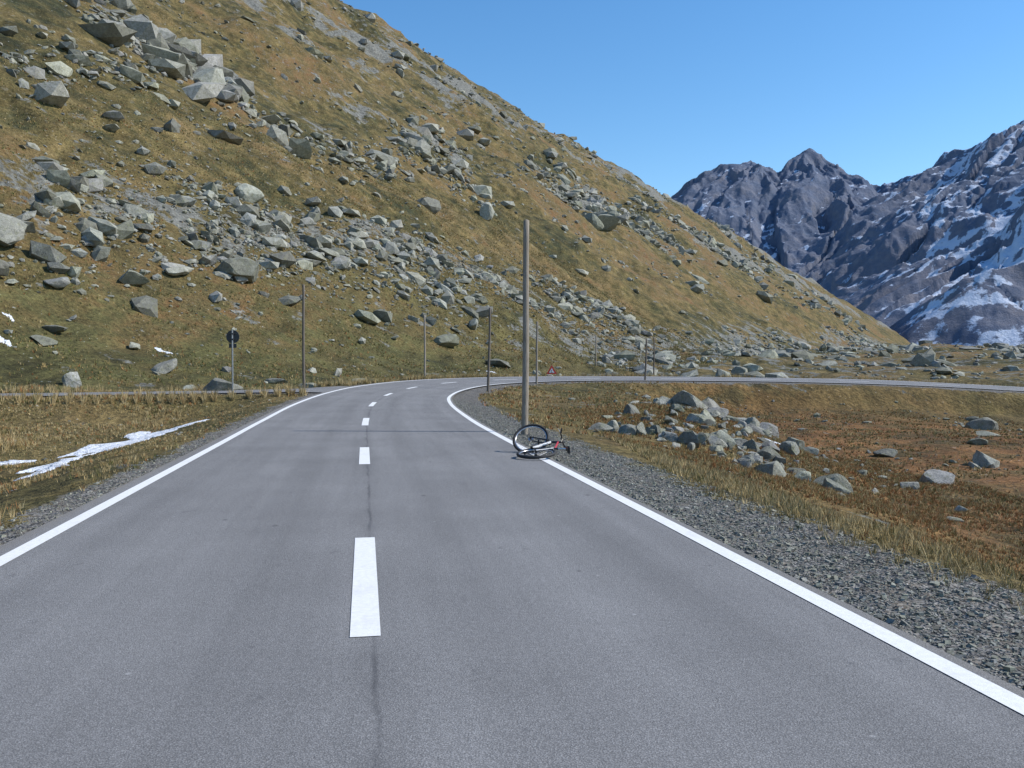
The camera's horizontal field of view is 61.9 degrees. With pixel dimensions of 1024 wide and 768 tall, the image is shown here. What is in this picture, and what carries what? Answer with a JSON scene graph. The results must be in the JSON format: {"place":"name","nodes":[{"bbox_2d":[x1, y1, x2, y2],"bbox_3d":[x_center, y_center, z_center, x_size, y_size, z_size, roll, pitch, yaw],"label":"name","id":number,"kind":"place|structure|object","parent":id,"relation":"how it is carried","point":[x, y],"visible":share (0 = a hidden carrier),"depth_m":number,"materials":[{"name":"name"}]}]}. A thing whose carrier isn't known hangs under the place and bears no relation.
{"place":"outdoors","nodes":[
{"label":"outdoors","id":0,"kind":"place"},
{"bbox_2d":[0,386,346,395],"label":"side road","id":1,"kind":"structure","parent":0,"point":[321,389],"depth_m":42.57,"materials":[{"name":"grey asphalt"}]},
{"bbox_2d":[0,376,1023,767],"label":"road","id":2,"kind":"structure","parent":0,"point":[196,612],"depth_m":5.11,"materials":[{"name":"grey asphalt"}]},
{"bbox_2d":[0,376,1023,714],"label":"road markings","id":3,"kind":"object","parent":2,"relation":"on","point":[364,608],"visible":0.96,"depth_m":6.50,"materials":[{"name":"paint"}]},
{"bbox_2d":[512,424,569,458],"bbox_3d":[0.548,1.095,15.315,1.014,0.512,1.669,-3,8,-3],"label":"bicycle","id":4,"kind":"object","parent":2,"relation":"on","point":[536,449],"visible":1,"depth_m":15.45,"materials":[{"name":"metal"}]},
{"bbox_2d":[0,0,1023,686],"bbox_3d":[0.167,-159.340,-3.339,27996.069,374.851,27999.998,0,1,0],"label":"terrain","id":5,"kind":"structure","parent":0,"point":[660,300],"depth_m":100.34,"materials":[{"name":"brown plant"}]},
{"bbox_2d":[0,259,8,275],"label":"boulder","id":6,"kind":"object","parent":5,"relation":"on","point":[4,268],"visible":1,"depth_m":60.20,"materials":[{"name":"grey stone"}]},
{"bbox_2d":[0,213,27,246],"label":"boulder","id":7,"kind":"object","parent":5,"relation":"on","point":[12,229],"visible":0.96,"depth_m":65.10,"materials":[{"name":"grey stone"}]},
{"bbox_2d":[30,335,57,346],"bbox_3d":[-30.079,-2.780,54.923,1.580,0.783,1.422,1,1,33],"label":"boulder","id":8,"kind":"object","parent":5,"relation":"on","point":[44,340],"visible":1,"depth_m":54.55,"materials":[{"name":"grey stone"}]},
{"bbox_2d":[42,325,67,332],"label":"boulder","id":9,"kind":"object","parent":5,"relation":"on","point":[55,328],"visible":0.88,"depth_m":57.50,"materials":[{"name":"grey stone"}]},
{"bbox_2d":[43,277,70,288],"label":"boulder","id":10,"kind":"object","parent":5,"relation":"on","point":[59,282],"visible":0.93,"depth_m":63.29,"materials":[{"name":"grey stone"}]},
{"bbox_2d":[62,371,81,387],"bbox_3d":[-24.530,-0.077,47.483,0.868,1.240,1.211,-1,1,-36],"label":"boulder","id":11,"kind":"object","parent":5,"relation":"on","point":[73,378],"visible":0.69,"depth_m":47.20,"materials":[{"name":"grey stone"}]},
{"bbox_2d":[119,269,149,285],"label":"boulder","id":12,"kind":"object","parent":5,"relation":"on","point":[131,277],"visible":0.98,"depth_m":71.13,"materials":[{"name":"grey stone"}]},
{"bbox_2d":[129,342,139,349],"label":"boulder","id":13,"kind":"object","parent":5,"relation":"on","point":[133,345],"visible":0.96,"depth_m":60.59,"materials":[{"name":"grey stone"}]},
{"bbox_2d":[0,384,307,526],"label":"grass verge","id":14,"kind":"object","parent":5,"relation":"on","point":[24,441],"depth_m":28.72,"materials":[{"name":"brown plant"}]},
{"bbox_2d":[226,330,238,393],"bbox_3d":[-13.100,-0.863,40.018,0.628,3.334,0.154,0,1,0],"label":"traffic sign","id":15,"kind":"object","parent":14,"relation":"on","point":[232,336],"visible":0.98,"depth_m":40.02,"materials":[{"name":"metal"}]},
{"bbox_2d":[151,358,176,373],"bbox_3d":[-23.213,-1.164,57.121,1.408,1.153,1.801,1,1,25],"label":"boulder","id":16,"kind":"object","parent":5,"relation":"on","point":[163,367],"visible":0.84,"depth_m":56.69,"materials":[{"name":"grey stone"}]},
{"bbox_2d":[165,266,193,275],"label":"boulder","id":17,"kind":"object","parent":5,"relation":"on","point":[177,271],"visible":1,"depth_m":76.67,"materials":[{"name":"grey stone"}]},
{"bbox_2d":[183,385,193,390],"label":"boulder","id":18,"kind":"object","parent":5,"relation":"on","point":[186,386],"visible":0.28,"depth_m":50.97,"materials":[{"name":"grey stone"}]},
{"bbox_2d":[201,378,231,390],"bbox_3d":[-15.630,0.203,44.864,2.157,1.061,1.222,1,2,42],"label":"boulder","id":19,"kind":"object","parent":5,"relation":"on","point":[216,384],"visible":0.64,"depth_m":44.26,"materials":[{"name":"grey stone"}]},
{"bbox_2d":[215,257,258,282],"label":"boulder","id":20,"kind":"object","parent":5,"relation":"on","point":[247,268],"visible":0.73,"depth_m":82.18,"materials":[{"name":"grey stone"}]},
{"bbox_2d":[233,383,242,389],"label":"boulder","id":21,"kind":"object","parent":5,"relation":"on","point":[236,386],"visible":0.34,"depth_m":45.50,"materials":[{"name":"grey stone"}]},
{"bbox_2d":[235,183,263,202],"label":"boulder","id":22,"kind":"object","parent":5,"relation":"on","point":[248,193],"visible":0.93,"depth_m":108.42,"materials":[{"name":"grey stone"}]},
{"bbox_2d":[265,378,287,383],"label":"boulder","id":23,"kind":"object","parent":5,"relation":"on","point":[274,380],"visible":0.92,"depth_m":59.65,"materials":[{"name":"grey stone"}]},
{"bbox_2d":[302,284,304,388],"bbox_3d":[-10.148,-2.017,41.564,0.160,5.674,0.138,1,2,44],"label":"snow pole","id":24,"kind":"object","parent":5,"relation":"on","point":[303,334],"visible":0.86,"depth_m":41.52,"materials":[{"name":"brown wood"}]},
{"bbox_2d":[298,383,317,387],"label":"boulder","id":25,"kind":"object","parent":5,"relation":"on","point":[311,385],"visible":0.24,"depth_m":56.48,"materials":[{"name":"grey stone"}]},
{"bbox_2d":[365,149,395,164],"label":"boulder","id":26,"kind":"object","parent":5,"relation":"on","point":[381,156],"visible":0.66,"depth_m":186.84,"materials":[{"name":"grey stone"}]},
{"bbox_2d":[424,315,425,375],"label":"snow pole","id":27,"kind":"object","parent":5,"relation":"on","point":[424,348],"visible":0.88,"depth_m":65.91,"materials":[{"name":"brown wood"}]},
{"bbox_2d":[416,197,440,213],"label":"boulder","id":28,"kind":"object","parent":5,"relation":"on","point":[432,205],"visible":0.45,"depth_m":173.02,"materials":[{"name":"grey stone"}]},
{"bbox_2d":[434,334,458,346],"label":"boulder","id":29,"kind":"object","parent":5,"relation":"on","point":[449,340],"visible":0.69,"depth_m":99.05,"materials":[{"name":"grey stone"}]},
{"bbox_2d":[0,0,903,385],"bbox_3d":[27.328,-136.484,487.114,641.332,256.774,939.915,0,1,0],"label":"scree rocks","id":30,"kind":"object","parent":5,"relation":"on","point":[164,52],"visible":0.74,"depth_m":130.07,"materials":[{"name":"grey stone"}]},
{"bbox_2d":[468,318,477,329],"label":"boulder","id":31,"kind":"object","parent":5,"relation":"on","point":[473,323],"visible":0.86,"depth_m":110.93,"materials":[{"name":"grey stone"}]},
{"bbox_2d":[479,202,494,220],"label":"boulder","id":32,"kind":"object","parent":5,"relation":"on","point":[486,212],"visible":0.77,"depth_m":202.51,"materials":[{"name":"grey stone"}]},
{"bbox_2d":[487,308,490,391],"bbox_3d":[-1.409,-1.925,51.969,0.291,5.478,0.168,0,1,0],"label":"snow pole","id":33,"kind":"object","parent":5,"relation":"on","point":[489,351],"visible":0.95,"depth_m":51.91,"materials":[{"name":"brown wood"}]},
{"bbox_2d":[0,370,1022,404],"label":"grass fringe","id":34,"kind":"object","parent":5,"relation":"on","point":[160,396],"depth_m":44.08,"materials":[{"name":"brown plant"}]},
{"bbox_2d":[521,219,528,434],"bbox_3d":[0.316,-1.208,20.776,0.207,5.579,0.172,0,1,0],"label":"snow pole","id":35,"kind":"object","parent":5,"relation":"on","point":[525,387],"visible":0.95,"depth_m":20.71,"materials":[{"name":"brown wood"}]},
{"bbox_2d":[42,340,1023,519],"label":"field rocks","id":36,"kind":"object","parent":5,"relation":"on","point":[928,359],"visible":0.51,"depth_m":139.67,"materials":[{"name":"grey stone"}]},
{"bbox_2d":[536,321,537,383],"bbox_3d":[1.880,-2.198,64.467,0.208,5.080,0.178,0,1,0],"label":"snow pole","id":37,"kind":"object","parent":5,"relation":"on","point":[537,352],"visible":0.94,"depth_m":64.39,"materials":[{"name":"brown wood"}]},
{"bbox_2d":[547,365,556,375],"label":"warning triangle sign","id":38,"kind":"object","parent":5,"relation":"on","point":[551,370],"visible":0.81,"depth_m":77.29,"materials":[{"name":"metal"}]},
{"bbox_2d":[584,213,603,230],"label":"boulder","id":39,"kind":"object","parent":5,"relation":"on","point":[594,220],"visible":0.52,"depth_m":295.79,"materials":[{"name":"grey stone"}]},
{"bbox_2d":[595,336,596,364],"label":"snow pole","id":40,"kind":"object","parent":5,"relation":"on","point":[595,350],"visible":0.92,"depth_m":117.90,"materials":[{"name":"grey wood"}]},
{"bbox_2d":[597,214,619,229],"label":"boulder","id":41,"kind":"object","parent":5,"relation":"on","point":[609,222],"visible":0.66,"depth_m":304.58,"materials":[{"name":"grey stone"}]},
{"bbox_2d":[644,338,646,380],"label":"snow pole","id":42,"kind":"object","parent":5,"relation":"on","point":[645,361],"visible":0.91,"depth_m":72.92,"materials":[{"name":"grey wood"}]},
{"bbox_2d":[653,337,654,375],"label":"snow pole","id":43,"kind":"object","parent":5,"relation":"on","point":[654,356],"visible":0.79,"depth_m":100.92,"materials":[{"name":"grey wood"}]},
{"bbox_2d":[588,396,853,494],"bbox_3d":[7.929,2.026,32.185,8.726,2.848,22.752,0,1,18],"label":"rock pile","id":44,"kind":"object","parent":5,"relation":"on","point":[720,441],"visible":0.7,"depth_m":27.03,"materials":[{"name":"grey stone"}]},
{"bbox_2d":[746,424,764,434],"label":"boulder","id":45,"kind":"object","parent":44,"relation":"on","point":[756,428],"visible":0.47,"depth_m":32.67,"materials":[{"name":"grey stone"}]},
{"bbox_2d":[731,366,747,374],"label":"boulder","id":46,"kind":"object","parent":5,"relation":"on","point":[737,369],"visible":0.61,"depth_m":111.47,"materials":[{"name":"grey stone"}]},
{"bbox_2d":[741,363,762,371],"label":"boulder","id":47,"kind":"object","parent":5,"relation":"on","point":[750,367],"visible":0.64,"depth_m":127.06,"materials":[{"name":"grey stone"}]},
{"bbox_2d":[759,349,777,357],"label":"boulder","id":48,"kind":"object","parent":5,"relation":"on","point":[771,353],"visible":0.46,"depth_m":159.69,"materials":[{"name":"grey stone"}]},
{"bbox_2d":[569,402,1023,573],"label":"grass bank","id":49,"kind":"structure","parent":5,"relation":"on","point":[876,503],"depth_m":24.04,"materials":[{"name":"brown plant"}]},
{"bbox_2d":[608,435,1023,614],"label":"grass verge","id":50,"kind":"object","parent":5,"relation":"on","point":[671,462],"depth_m":9.24,"materials":[{"name":"brown plant"}]},
{"bbox_2d":[946,516,963,521],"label":"boulder","id":51,"kind":"object","parent":5,"relation":"on","point":[954,518],"visible":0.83,"depth_m":21.03,"materials":[{"name":"grey stone"}]},
{"bbox_2d":[954,505,967,511],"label":"boulder","id":52,"kind":"object","parent":5,"relation":"on","point":[958,507],"visible":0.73,"depth_m":23.50,"materials":[{"name":"grey stone"}]},
{"bbox_2d":[964,417,998,429],"bbox_3d":[32.958,3.017,60.106,2.333,1.408,1.282,1,1,24],"label":"boulder","id":53,"kind":"object","parent":5,"relation":"on","point":[985,423],"visible":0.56,"depth_m":59.53,"materials":[{"name":"grey stone"}]},
{"bbox_2d":[0,395,1023,689],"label":"gravel","id":54,"kind":"structure","parent":0,"point":[886,617],"depth_m":7.59,"materials":[{"name":"grey gravel"}]},
{"bbox_2d":[340,0,1023,196],"label":"sky","id":55,"kind":"structure","parent":0,"point":[668,93],"materials":[{"name":"blue"}]},
{"bbox_2d":[478,381,1023,515],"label":"grass meadow","id":56,"kind":"structure","parent":0,"point":[572,418],"depth_m":45.60,"materials":[{"name":"brown plant"}]},
{"bbox_2d":[671,390,707,408],"bbox_3d":[7.336,0.754,36.060,0.889,0.994,2.249,-1,1,-34],"label":"boulder","id":57,"kind":"object","parent":56,"relation":"on","point":[682,396],"visible":0.53,"depth_m":35.48,"materials":[{"name":"grey stone"}]},
{"bbox_2d":[688,413,707,420],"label":"boulder","id":58,"kind":"object","parent":56,"relation":"on","point":[702,417],"visible":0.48,"depth_m":31.03,"materials":[{"name":"grey stone"}]},
{"bbox_2d":[701,397,718,407],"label":"boulder","id":59,"kind":"object","parent":56,"relation":"on","point":[709,402],"visible":0.11,"depth_m":37.84,"materials":[{"name":"grey stone"}]},
{"bbox_2d":[706,407,728,416],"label":"boulder","id":60,"kind":"object","parent":56,"relation":"on","point":[723,412],"visible":0.41,"depth_m":33.74,"materials":[{"name":"grey stone"}]},
{"bbox_2d":[717,450,726,456],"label":"boulder","id":61,"kind":"object","parent":56,"relation":"on","point":[721,452],"visible":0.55,"depth_m":24.36,"materials":[{"name":"grey stone"}]},
{"bbox_2d":[740,426,752,434],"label":"boulder","id":62,"kind":"object","parent":56,"relation":"on","point":[748,430],"visible":0.69,"depth_m":30.57,"materials":[{"name":"grey stone"}]},
{"bbox_2d":[752,455,762,462],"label":"boulder","id":63,"kind":"object","parent":56,"relation":"on","point":[757,458],"visible":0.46,"depth_m":25.20,"materials":[{"name":"grey stone"}]},
{"bbox_2d":[760,422,778,437],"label":"boulder","id":64,"kind":"object","parent":56,"relation":"on","point":[772,428],"visible":0.2,"depth_m":36.61,"materials":[{"name":"grey stone"}]},
{"bbox_2d":[873,448,897,456],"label":"boulder","id":65,"kind":"object","parent":56,"relation":"on","point":[887,452],"visible":0.91,"depth_m":38.77,"materials":[{"name":"grey stone"}]},
{"bbox_2d":[900,482,918,488],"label":"boulder","id":66,"kind":"object","parent":56,"relation":"on","point":[915,485],"visible":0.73,"depth_m":28.15,"materials":[{"name":"grey stone"}]},
{"bbox_2d":[919,469,954,483],"bbox_3d":[15.057,3.372,30.019,1.268,0.682,1.074,-1,1,-29],"label":"boulder","id":67,"kind":"object","parent":56,"relation":"on","point":[930,476],"visible":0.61,"depth_m":29.76,"materials":[{"name":"grey stone"}]},
{"bbox_2d":[967,438,987,444],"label":"boulder","id":68,"kind":"object","parent":56,"relation":"on","point":[979,441],"visible":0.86,"depth_m":43.85,"materials":[{"name":"grey stone"}]},
{"bbox_2d":[972,450,999,467],"bbox_3d":[19.963,3.358,36.105,0.903,1.105,1.238,0,1,-19],"label":"boulder","id":69,"kind":"object","parent":56,"relation":"on","point":[981,459],"visible":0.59,"depth_m":35.79,"materials":[{"name":"grey stone"}]},
{"bbox_2d":[976,430,1000,436],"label":"boulder","id":70,"kind":"object","parent":56,"relation":"on","point":[984,433],"visible":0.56,"depth_m":49.90,"materials":[{"name":"grey stone"}]},
{"bbox_2d":[671,120,1023,345],"bbox_3d":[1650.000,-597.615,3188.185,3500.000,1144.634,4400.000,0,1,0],"label":"mountain","id":71,"kind":"structure","parent":0,"point":[935,253],"depth_m":2650.74,"materials":[{"name":"grey stone"}]}
]}

